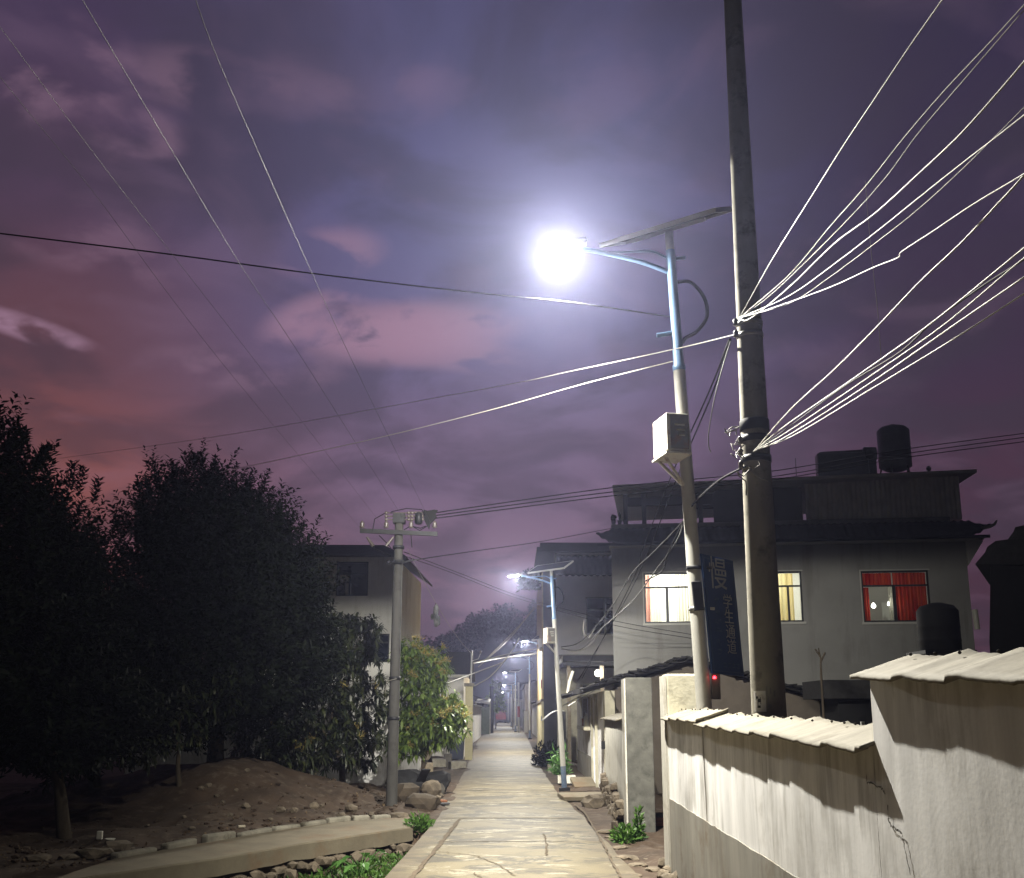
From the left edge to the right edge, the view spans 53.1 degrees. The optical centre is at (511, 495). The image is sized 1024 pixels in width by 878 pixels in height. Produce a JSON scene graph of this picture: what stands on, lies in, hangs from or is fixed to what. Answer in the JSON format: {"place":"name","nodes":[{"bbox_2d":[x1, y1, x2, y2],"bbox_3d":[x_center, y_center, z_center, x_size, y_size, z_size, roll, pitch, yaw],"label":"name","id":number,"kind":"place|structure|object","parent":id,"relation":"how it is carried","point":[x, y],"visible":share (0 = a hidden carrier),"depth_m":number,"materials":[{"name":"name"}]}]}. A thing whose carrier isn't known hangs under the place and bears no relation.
{"place":"outdoors","nodes":[
{"label":"outdoors","id":0,"kind":"place"},
{"bbox_2d":[59,817,420,877],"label":"path","id":1,"kind":"structure","parent":0,"point":[231,855],"depth_m":13.28,"materials":[{"name":"concrete"}]},
{"bbox_2d":[0,726,664,877],"bbox_3d":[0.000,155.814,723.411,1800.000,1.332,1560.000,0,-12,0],"label":"ground","id":2,"kind":"structure","parent":0,"point":[22,815],"depth_m":17.55,"materials":[{"name":"soil"}]},
{"bbox_2d":[24,853,51,861],"bbox_3d":[-5.600,4.289,12.114,0.274,0.113,0.299,0,-12,0],"label":"stone","id":3,"kind":"object","parent":2,"relation":"on","point":[38,857],"visible":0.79,"depth_m":12.03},
{"bbox_2d":[74,848,108,858],"bbox_3d":[-5.133,4.366,12.491,0.383,0.140,0.306,-8,-14,32],"label":"stone","id":4,"kind":"object","parent":2,"relation":"on","point":[90,853],"visible":0.92,"depth_m":12.38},
{"bbox_2d":[9,460,184,794],"bbox_3d":[-7.919,2.393,18.980,3.974,6.281,3.840,0,-12,0],"label":"tree","id":5,"kind":"object","parent":2,"relation":"on","point":[94,779],"visible":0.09,"depth_m":19.04,"materials":[{"name":"green plant"}]},
{"bbox_2d":[0,391,201,839],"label":"tree","id":6,"kind":"object","parent":2,"relation":"on","point":[53,699],"visible":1,"depth_m":14.72,"materials":[{"name":"green plant"}]},
{"bbox_2d":[101,840,134,851],"bbox_3d":[-4.980,4.458,12.995,0.361,0.165,0.530,0,-12,0],"label":"stone","id":7,"kind":"object","parent":2,"relation":"on","point":[120,845],"visible":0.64,"depth_m":12.86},
{"bbox_2d":[112,633,253,786],"bbox_3d":[-5.766,3.832,18.022,2.501,2.875,1.824,3,-12,-15],"label":"sapling","id":8,"kind":"object","parent":2,"relation":"on","point":[193,734],"visible":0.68,"depth_m":18.02,"materials":[{"name":"green plant"}]},
{"bbox_2d":[0,770,401,869],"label":"earth clods","id":9,"kind":"object","parent":2,"relation":"on","point":[15,858],"visible":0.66,"depth_m":15.22,"materials":[{"name":"soil"}]},
{"bbox_2d":[0,769,402,872],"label":"leaf litter","id":10,"kind":"object","parent":2,"relation":"on","point":[166,831],"visible":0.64,"depth_m":14.63,"materials":[{"name":"brown plant"}]},
{"bbox_2d":[105,436,363,761],"bbox_3d":[-5.563,1.988,19.933,5.454,6.675,5.035,0,-12,0],"label":"tree","id":11,"kind":"object","parent":2,"relation":"on","point":[254,618],"visible":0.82,"depth_m":19.48,"materials":[{"name":"green plant"}]},
{"bbox_2d":[110,814,390,859],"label":"kerb","id":12,"kind":"structure","parent":2,"relation":"on","point":[212,837],"depth_m":14.29,"materials":[{"name":"concrete"}]},
{"bbox_2d":[124,708,420,785],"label":"compound wall","id":13,"kind":"structure","parent":2,"relation":"on","point":[379,778],"depth_m":25.19,"materials":[{"name":"grey paint"}]},
{"bbox_2d":[228,611,388,782],"bbox_3d":[-4.136,4.301,21.358,3.455,3.826,2.061,0,-12,0],"label":"mango tree","id":14,"kind":"object","parent":2,"relation":"on","point":[346,725],"visible":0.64,"depth_m":21.11,"materials":[{"name":"green plant"}]},
{"bbox_2d":[234,843,413,877],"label":"rubble","id":15,"kind":"object","parent":2,"relation":"on","point":[313,865],"visible":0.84,"depth_m":13.85,"materials":[{"name":"stone"}]},
{"bbox_2d":[251,545,431,707],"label":"pale house","id":16,"kind":"structure","parent":2,"relation":"on","point":[367,589],"depth_m":37.27,"materials":[{"name":"white paint"}]},
{"bbox_2d":[336,562,368,595],"bbox_3d":[-5.804,3.045,37.306,1.160,1.244,0.082,0,-12,2],"label":"window","id":17,"kind":"structure","parent":16,"relation":"in","point":[358,571],"depth_m":37.31,"materials":[{"name":"black glass"}]},
{"bbox_2d":[363,634,389,661],"bbox_3d":[-4.863,5.479,36.753,0.947,1.013,0.082,0,-12,2],"label":"window","id":18,"kind":"structure","parent":16,"relation":"in","point":[384,647],"depth_m":36.77,"materials":[{"name":"black glass"}]},
{"bbox_2d":[326,849,392,875],"bbox_3d":[-2.015,4.881,13.585,0.902,0.301,0.706,4,-13,-16],"label":"taro plant","id":19,"kind":"object","parent":2,"relation":"on","point":[349,866],"visible":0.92,"depth_m":13.50,"materials":[{"name":"green plant"}]},
{"bbox_2d":[360,508,437,805],"bbox_3d":[-2.128,3.037,18.748,1.467,5.681,0.270,0,-12,0],"label":"electric pole","id":20,"kind":"object","parent":2,"relation":"on","point":[399,522],"visible":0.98,"depth_m":18.85,"materials":[{"name":"concrete"}]},
{"bbox_2d":[0,77,359,527],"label":"cable","id":21,"kind":"object","parent":20,"relation":"attached to","point":[147,265],"visible":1,"depth_m":7.78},
{"bbox_2d":[0,27,385,529],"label":"cable","id":22,"kind":"object","parent":20,"relation":"attached to","point":[154,231],"visible":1,"depth_m":6.63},
{"bbox_2d":[82,0,408,526],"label":"cable","id":23,"kind":"object","parent":20,"relation":"attached to","point":[208,212],"visible":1,"depth_m":6.35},
{"bbox_2d":[195,0,434,530],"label":"cable","id":24,"kind":"object","parent":20,"relation":"attached to","point":[285,214],"visible":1,"depth_m":6.55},
{"bbox_2d":[424,510,437,527],"bbox_3d":[-1.528,0.456,19.237,0.268,0.377,0.030,0,-12,0],"label":"torn sheet","id":25,"kind":"object","parent":20,"relation":"attached to","point":[430,517],"visible":1,"depth_m":19.23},
{"bbox_2d":[413,528,610,560],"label":"cable","id":26,"kind":"object","parent":20,"relation":"attached to","point":[500,547],"visible":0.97,"depth_m":28.51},
{"bbox_2d":[404,552,690,634],"bbox_3d":[0.407,2.561,25.532,2.992,1.097,13.586,-8,-14,32],"label":"cable","id":27,"kind":"object","parent":20,"relation":"attached to","point":[534,600],"visible":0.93,"depth_m":27.94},
{"bbox_2d":[403,555,691,638],"bbox_3d":[0.325,2.607,25.575,3.184,1.251,13.584,-8,-14,32],"label":"cable","id":28,"kind":"object","parent":20,"relation":"attached to","point":[540,605],"visible":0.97,"depth_m":28.26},
{"bbox_2d":[436,437,1023,515],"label":"cable","id":29,"kind":"object","parent":20,"relation":"attached to","point":[711,482],"visible":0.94,"depth_m":23.08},
{"bbox_2d":[436,441,1023,518],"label":"cable","id":30,"kind":"object","parent":20,"relation":"attached to","point":[713,486],"visible":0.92,"depth_m":23.08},
{"bbox_2d":[437,433,1023,512],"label":"cable","id":31,"kind":"object","parent":20,"relation":"attached to","point":[713,477],"visible":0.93,"depth_m":23.11,"materials":[{"name":"rubber"}]},
{"bbox_2d":[397,783,419,802],"bbox_3d":[-2.019,5.722,19.576,0.587,0.442,0.516,9,-15,-36],"label":"boulder","id":32,"kind":"object","parent":2,"relation":"on","point":[405,791],"visible":0.45,"depth_m":19.37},
{"bbox_2d":[398,769,429,792],"bbox_3d":[-2.339,6.479,23.169,1.037,0.560,0.800,0,-12,0],"label":"boulder","id":33,"kind":"object","parent":2,"relation":"on","point":[408,775],"visible":0.26,"depth_m":22.91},
{"bbox_2d":[403,811,435,834],"bbox_3d":[-1.454,5.085,15.972,0.587,0.391,0.705,-4,-13,19],"label":"weed clump","id":34,"kind":"object","parent":2,"relation":"on","point":[424,823],"visible":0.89,"depth_m":15.90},
{"bbox_2d":[405,793,441,809],"bbox_3d":[-1.599,5.531,18.449,0.648,0.333,0.463,0,-12,0],"label":"boulder","id":35,"kind":"object","parent":2,"relation":"on","point":[425,801],"visible":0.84,"depth_m":18.28,"materials":[{"name":"stone"}]},
{"bbox_2d":[383,633,473,770],"bbox_3d":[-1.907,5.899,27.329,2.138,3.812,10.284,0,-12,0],"label":"mango tree","id":36,"kind":"object","parent":2,"relation":"on","point":[424,727],"visible":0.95,"depth_m":23.13,"materials":[{"name":"green plant"}]},
{"bbox_2d":[420,780,440,795],"bbox_3d":[-1.698,6.149,21.370,0.450,0.434,0.337,0,-12,0],"label":"rock","id":37,"kind":"object","parent":2,"relation":"on","point":[432,787],"visible":0.7,"depth_m":21.27,"materials":[{"name":"stone"}]},
{"bbox_2d":[428,770,450,791],"bbox_3d":[-1.733,6.536,23.423,0.670,0.501,0.597,0,-12,0],"label":"rubbish sack","id":38,"kind":"object","parent":2,"relation":"on","point":[443,777],"visible":0.51,"depth_m":23.24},
{"bbox_2d":[411,652,475,758],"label":"house","id":39,"kind":"structure","parent":2,"relation":"on","point":[460,662],"depth_m":41.66,"materials":[{"name":"white paint"}]},
{"bbox_2d":[450,737,464,759],"bbox_3d":[-2.080,9.541,38.701,0.620,0.824,0.580,0,-12,0],"label":"wheelie bin","id":40,"kind":"object","parent":2,"relation":"on","point":[458,756],"visible":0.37,"depth_m":38.44,"materials":[{"name":"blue plastic"}]},
{"bbox_2d":[448,761,466,769],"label":"kerb block","id":41,"kind":"structure","parent":2,"relation":"on","point":[452,765],"depth_m":31.93,"materials":[{"name":"concrete"}]},
{"bbox_2d":[464,650,480,759],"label":"gate pillar","id":42,"kind":"structure","parent":2,"relation":"on","point":[469,703],"depth_m":39.05,"materials":[{"name":"concrete"}]},
{"bbox_2d":[473,704,485,742],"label":"street house","id":43,"kind":"structure","parent":2,"relation":"on","point":[476,723],"depth_m":69.30,"materials":[{"name":"white paint"}]},
{"bbox_2d":[485,678,506,728],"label":"tree","id":44,"kind":"object","parent":2,"relation":"on","point":[496,684],"visible":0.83,"depth_m":117.45,"materials":[{"name":"green plant"}]},
{"bbox_2d":[494,696,517,721],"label":"street house","id":45,"kind":"structure","parent":2,"relation":"on","point":[506,701],"depth_m":225.23,"materials":[{"name":"stone"}]},
{"bbox_2d":[520,679,536,731],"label":"street house","id":46,"kind":"structure","parent":2,"relation":"on","point":[524,687],"depth_m":102.19,"materials":[{"name":"paint"}]},
{"bbox_2d":[528,700,536,736],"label":"street house","id":47,"kind":"structure","parent":2,"relation":"on","point":[534,719],"depth_m":86.56,"materials":[{"name":"paint"}]},
{"bbox_2d":[507,560,573,790],"bbox_3d":[0.688,4.135,23.799,1.558,5.253,0.753,-4,-13,16],"label":"street lamp","id":48,"kind":"object","parent":2,"relation":"on","point":[551,567],"visible":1,"depth_m":23.79,"materials":[{"name":"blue metal"}]},
{"bbox_2d":[543,628,555,652],"bbox_3d":[0.893,3.362,23.732,0.278,0.570,0.359,3,-12,-12],"label":"control cabinet","id":49,"kind":"object","parent":48,"relation":"attached to","point":[549,635],"visible":1,"depth_m":23.61,"materials":[{"name":"white metal"}]},
{"bbox_2d":[530,739,551,765],"bbox_3d":[1.000,8.730,34.724,0.801,0.916,1.038,0,-12,0],"label":"shrub","id":50,"kind":"object","parent":2,"relation":"on","point":[534,759],"visible":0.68,"depth_m":34.61,"materials":[{"name":"green plant"}]},
{"bbox_2d":[539,739,559,766],"bbox_3d":[1.310,8.613,34.161,0.933,0.967,1.225,0,-12,0],"label":"shrub","id":51,"kind":"object","parent":2,"relation":"on","point":[547,754],"visible":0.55,"depth_m":34.05,"materials":[{"name":"green plant"}]},
{"bbox_2d":[542,710,565,757],"bbox_3d":[1.476,8.567,36.291,0.800,1.884,1.640,0,-12,0],"label":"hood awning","id":52,"kind":"object","parent":2,"relation":"on","point":[564,720],"visible":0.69,"depth_m":35.70,"materials":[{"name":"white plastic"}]},
{"bbox_2d":[545,743,575,783],"bbox_3d":[1.192,6.737,25.914,0.778,1.033,1.000,0,-12,0],"label":"planter","id":53,"kind":"object","parent":2,"relation":"on","point":[556,768],"visible":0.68,"depth_m":25.72,"materials":[{"name":"white plastic"}]},
{"bbox_2d":[534,543,613,750],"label":"grey house","id":54,"kind":"structure","parent":2,"relation":"on","point":[583,581],"depth_m":43.52,"materials":[{"name":"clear paint"}]},
{"bbox_2d":[515,567,540,592],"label":"roof plant","id":55,"kind":"object","parent":54,"relation":"hanging from","point":[524,584],"visible":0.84,"depth_m":43.59,"materials":[{"name":"plant"}]},
{"bbox_2d":[586,597,612,634],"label":"window","id":56,"kind":"structure","parent":54,"relation":"in","point":[595,606],"depth_m":43.58,"materials":[{"name":"grey glass"}]},
{"bbox_2d":[557,792,600,800],"bbox_3d":[1.458,6.152,20.936,0.950,0.129,0.702,2,-12,-8],"label":"concrete slab","id":57,"kind":"object","parent":2,"relation":"on","point":[572,796],"depth_m":20.77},
{"bbox_2d":[570,777,595,787],"bbox_3d":[1.738,7.011,24.959,0.550,0.263,0.739,1,-12,-6],"label":"concrete slab","id":58,"kind":"object","parent":2,"relation":"on","point":[577,782],"depth_m":24.94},
{"bbox_2d":[559,656,613,763],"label":"house","id":59,"kind":"structure","parent":2,"relation":"on","point":[577,665],"depth_m":39.76,"materials":[{"name":"concrete"}]},
{"bbox_2d":[581,794,605,808],"bbox_3d":[1.556,5.844,19.564,0.489,0.290,0.607,0,-12,0],"label":"stone","id":60,"kind":"object","parent":2,"relation":"on","point":[596,801],"visible":0.81,"depth_m":19.34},
{"bbox_2d":[599,713,623,828],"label":"garden wall","id":61,"kind":"structure","parent":2,"relation":"on","point":[611,784],"depth_m":18.80,"materials":[{"name":"paint"}]},
{"bbox_2d":[609,822,643,844],"bbox_3d":[1.569,4.660,14.113,0.527,0.314,0.634,0,-12,0],"label":"weed clump","id":62,"kind":"object","parent":2,"relation":"on","point":[622,836],"visible":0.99,"depth_m":14.03,"materials":[{"name":"plant"}]},
{"bbox_2d":[540,206,731,710],"bbox_3d":[1.444,0.357,10.962,2.170,7.287,1.047,-4,-13,16],"label":"street lamp","id":63,"kind":"object","parent":2,"relation":"on","point":[699,647],"visible":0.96,"depth_m":11.17,"materials":[{"name":"metal"}]},
{"bbox_2d":[0,233,669,316],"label":"cable","id":64,"kind":"object","parent":63,"relation":"attached to","point":[332,275],"visible":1,"depth_m":11.17,"materials":[{"name":"rubber"}]},
{"bbox_2d":[222,361,672,471],"bbox_3d":[-1.832,-0.948,15.801,0.339,0.852,11.685,10,-16,-39],"label":"cable","id":65,"kind":"object","parent":63,"relation":"attached to","point":[469,415],"visible":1,"depth_m":14.28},
{"bbox_2d":[563,523,683,650],"bbox_3d":[1.694,1.931,17.391,0.396,0.684,13.223,1,-12,-3],"label":"service cable","id":66,"kind":"object","parent":63,"relation":"attached to","point":[638,593],"visible":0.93,"depth_m":14.73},
{"bbox_2d":[652,413,691,485],"bbox_3d":[1.720,-0.467,10.837,0.348,0.712,0.449,3,-12,-12],"label":"control cabinet","id":67,"kind":"object","parent":63,"relation":"attached to","point":[671,443],"visible":1,"depth_m":10.70,"materials":[{"name":"white metal"}]},
{"bbox_2d":[686,554,743,675],"bbox_3d":[2.164,1.259,10.771,0.731,1.253,0.224,6,-13,-27],"label":"banner","id":68,"kind":"object","parent":63,"relation":"attached to","point":[720,608],"visible":1,"depth_m":10.75,"materials":[{"name":"fabric"}]},
{"bbox_2d":[710,673,720,698],"bbox_3d":[2.085,1.955,10.489,0.090,0.260,0.098,0,-12,0],"label":"meter box","id":69,"kind":"object","parent":63,"relation":"attached to","point":[715,686],"visible":1,"depth_m":10.47,"materials":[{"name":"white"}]},
{"bbox_2d":[621,678,655,832],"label":"gate pillar","id":70,"kind":"structure","parent":2,"relation":"on","point":[638,748],"depth_m":15.30,"materials":[{"name":"paint"}]},
{"bbox_2d":[631,805,648,840],"bbox_3d":[1.734,4.529,14.150,0.263,0.519,0.267,-11,-16,42],"label":"weed spike","id":71,"kind":"object","parent":2,"relation":"on","point":[639,827],"visible":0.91,"depth_m":14.13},
{"bbox_2d":[659,674,695,866],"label":"gate pillar","id":72,"kind":"structure","parent":2,"relation":"on","point":[677,693],"depth_m":11.46,"materials":[{"name":"paint"}]},
{"bbox_2d":[562,656,820,792],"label":"tiled shed","id":73,"kind":"structure","parent":2,"relation":"on","point":[735,695],"depth_m":22.88,"materials":[{"name":"black tile"}]},
{"bbox_2d":[724,0,786,717],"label":"concrete pole","id":74,"kind":"object","parent":2,"relation":"on","point":[767,684],"visible":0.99,"depth_m":8.83,"materials":[{"name":"concrete"}]},
{"bbox_2d":[58,333,738,458],"bbox_3d":[-6.321,-1.236,23.693,2.296,5.748,33.126,8,-14,-33],"label":"cable","id":75,"kind":"object","parent":74,"relation":"attached to","point":[479,389],"visible":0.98,"depth_m":15.83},
{"bbox_2d":[561,465,746,646],"bbox_3d":[1.714,1.596,16.283,0.379,0.658,15.527,1,-12,-3],"label":"service cable","id":76,"kind":"object","parent":74,"relation":"attached to","point":[707,489],"visible":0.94,"depth_m":12.18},
{"bbox_2d":[578,338,731,680],"bbox_3d":[2.370,1.812,19.298,0.961,2.666,21.506,0,-12,0],"label":"cable","id":77,"kind":"object","parent":74,"relation":"attached to","point":[673,485],"visible":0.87,"depth_m":16.16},
{"bbox_2d":[582,338,730,678],"bbox_3d":[2.338,1.770,19.304,0.763,2.595,21.505,0,-12,0],"label":"cable","id":78,"kind":"object","parent":74,"relation":"attached to","point":[729,339],"visible":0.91,"depth_m":15.77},
{"bbox_2d":[740,0,942,316],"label":"cable","id":79,"kind":"object","parent":74,"relation":"attached to","point":[848,138],"visible":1,"depth_m":5.94,"materials":[{"name":"metal"}]},
{"bbox_2d":[739,173,1023,317],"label":"cable","id":80,"kind":"object","parent":74,"relation":"attached to","point":[906,247],"visible":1,"depth_m":5.02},
{"bbox_2d":[740,61,1023,320],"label":"cable","id":81,"kind":"object","parent":74,"relation":"attached to","point":[970,123],"visible":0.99,"depth_m":5.06,"materials":[{"name":"metal"}]},
{"bbox_2d":[741,5,1023,316],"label":"cable","id":82,"kind":"object","parent":74,"relation":"attached to","point":[900,142],"visible":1,"depth_m":5.15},
{"bbox_2d":[742,115,1023,316],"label":"cable","id":83,"kind":"object","parent":74,"relation":"attached to","point":[1018,119],"visible":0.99,"depth_m":5.07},
{"bbox_2d":[744,10,1023,314],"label":"cable","id":84,"kind":"object","parent":74,"relation":"attached to","point":[905,150],"visible":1,"depth_m":5.11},
{"bbox_2d":[753,175,1023,451],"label":"cable","id":85,"kind":"object","parent":74,"relation":"attached to","point":[958,245],"visible":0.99,"depth_m":5.18,"materials":[{"name":"rubber"}]},
{"bbox_2d":[755,257,1023,450],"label":"cable","id":86,"kind":"object","parent":74,"relation":"attached to","point":[910,348],"visible":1,"depth_m":5.13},
{"bbox_2d":[756,276,1023,450],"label":"cable","id":87,"kind":"object","parent":74,"relation":"attached to","point":[1007,288],"visible":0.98,"depth_m":5.21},
{"bbox_2d":[756,107,1023,313],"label":"cable","id":88,"kind":"object","parent":74,"relation":"attached to","point":[918,208],"visible":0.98,"depth_m":4.92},
{"bbox_2d":[757,247,1023,448],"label":"cable","id":89,"kind":"object","parent":74,"relation":"attached to","point":[989,276],"visible":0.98,"depth_m":5.20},
{"bbox_2d":[759,259,1023,447],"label":"cable","id":90,"kind":"object","parent":74,"relation":"attached to","point":[970,294],"visible":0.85,"depth_m":5.55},
{"bbox_2d":[759,293,1023,449],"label":"cable","id":91,"kind":"object","parent":74,"relation":"attached to","point":[909,365],"visible":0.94,"depth_m":5.28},
{"bbox_2d":[596,469,997,687],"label":"white house","id":92,"kind":"structure","parent":2,"relation":"on","point":[868,565],"depth_m":31.53,"materials":[{"name":"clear paint"}]},
{"bbox_2d":[642,571,690,625],"bbox_3d":[4.864,3.226,31.965,1.586,1.676,0.425,-2,-12,7],"label":"window","id":93,"kind":"structure","parent":92,"relation":"in","point":[652,614],"depth_m":32.05,"materials":[{"name":"white glass"}]},
{"bbox_2d":[778,570,805,623],"bbox_3d":[8.094,3.146,31.524,1.712,1.653,0.385,-2,-12,7],"label":"window","id":94,"kind":"structure","parent":92,"relation":"in","point":[786,596],"depth_m":31.55,"materials":[{"name":"yellow glass"}]},
{"bbox_2d":[815,447,877,475],"bbox_3d":[10.706,-0.997,32.750,1.882,1.039,0.564,-2,-12,7],"label":"solar heater","id":95,"kind":"object","parent":92,"relation":"on","point":[828,456],"visible":0.71,"depth_m":32.55,"materials":[{"name":"metal"}]},
{"bbox_2d":[876,424,911,472],"bbox_3d":[12.241,-1.383,32.817,1.030,1.800,1.040,0,-12,0],"label":"water tank","id":96,"kind":"object","parent":92,"relation":"on","point":[891,437],"visible":0.84,"depth_m":32.46,"materials":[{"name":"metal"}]},
{"bbox_2d":[859,569,929,624],"bbox_3d":[11.605,3.084,31.061,2.086,1.658,0.385,-2,-12,7],"label":"window","id":97,"kind":"structure","parent":92,"relation":"in","point":[907,593],"depth_m":31.15,"materials":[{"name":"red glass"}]},
{"bbox_2d":[815,648,825,718],"bbox_3d":[5.360,4.086,17.533,0.191,2.923,0.060,0,-12,0],"label":"bare sapling","id":98,"kind":"object","parent":2,"relation":"on","point":[822,694],"visible":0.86,"depth_m":17.71,"materials":[{"name":"brown plant"}]},
{"bbox_2d":[660,647,1023,877],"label":"boundary wall","id":99,"kind":"structure","parent":2,"relation":"on","point":[921,775],"depth_m":4.87,"materials":[{"name":"grey paint"}]},
{"bbox_2d":[820,699,872,724],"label":"lean to wall","id":100,"kind":"structure","parent":2,"relation":"on","point":[853,711],"depth_m":19.79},
{"bbox_2d":[802,680,870,699],"bbox_3d":[6.834,3.874,20.390,1.687,0.350,1.500,0,-12,0],"label":"lean to roof","id":101,"kind":"object","parent":100,"relation":"on","point":[846,689],"visible":0.57,"depth_m":19.67,"materials":[{"name":"black tile"}]},
{"bbox_2d":[906,603,976,655],"bbox_3d":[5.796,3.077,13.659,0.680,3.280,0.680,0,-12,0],"label":"water tank","id":102,"kind":"object","parent":2,"relation":"on","point":[938,629],"visible":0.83,"depth_m":13.71,"materials":[{"name":"black plastic"}]},
{"bbox_2d":[975,525,1023,653],"bbox_3d":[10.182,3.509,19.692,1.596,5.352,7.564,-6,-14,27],"label":"dark house","id":103,"kind":"structure","parent":2,"relation":"on","point":[999,564],"depth_m":17.05,"materials":[{"name":"black tile"}]},
{"bbox_2d":[277,851,406,877],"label":"grass","id":104,"kind":"structure","parent":0,"point":[373,872],"depth_m":13.67,"materials":[{"name":"plant"}]},
{"bbox_2d":[461,627,536,698],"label":"hill","id":105,"kind":"structure","parent":0,"point":[481,690],"depth_m":273.92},
{"bbox_2d":[420,598,536,651],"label":"hillside wood","id":106,"kind":"object","parent":105,"relation":"on","point":[477,627],"visible":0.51,"depth_m":292.62,"materials":[{"name":"green plant"}]},
{"bbox_2d":[0,0,1023,658],"label":"sky","id":107,"kind":"structure","parent":0,"point":[429,143],"materials":[{"name":"purple"}]},
{"bbox_2d":[385,722,639,877],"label":"road","id":108,"kind":"structure","parent":0,"point":[497,824],"depth_m":15.09,"materials":[{"name":"concrete"}]},
{"bbox_2d":[475,699,490,733],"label":"tarp stall","id":109,"kind":"object","parent":108,"relation":"on","point":[485,715],"visible":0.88,"depth_m":88.41},
{"bbox_2d":[408,753,622,877],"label":"road joints","id":110,"kind":"object","parent":108,"relation":"on","point":[433,852],"visible":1,"depth_m":13.31,"materials":[{"name":"concrete"}]},
{"bbox_2d":[514,651,536,738],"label":"street lamp","id":111,"kind":"object","parent":108,"relation":"on","point":[525,653],"visible":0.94,"depth_m":70.70,"materials":[{"name":"grey metal"}]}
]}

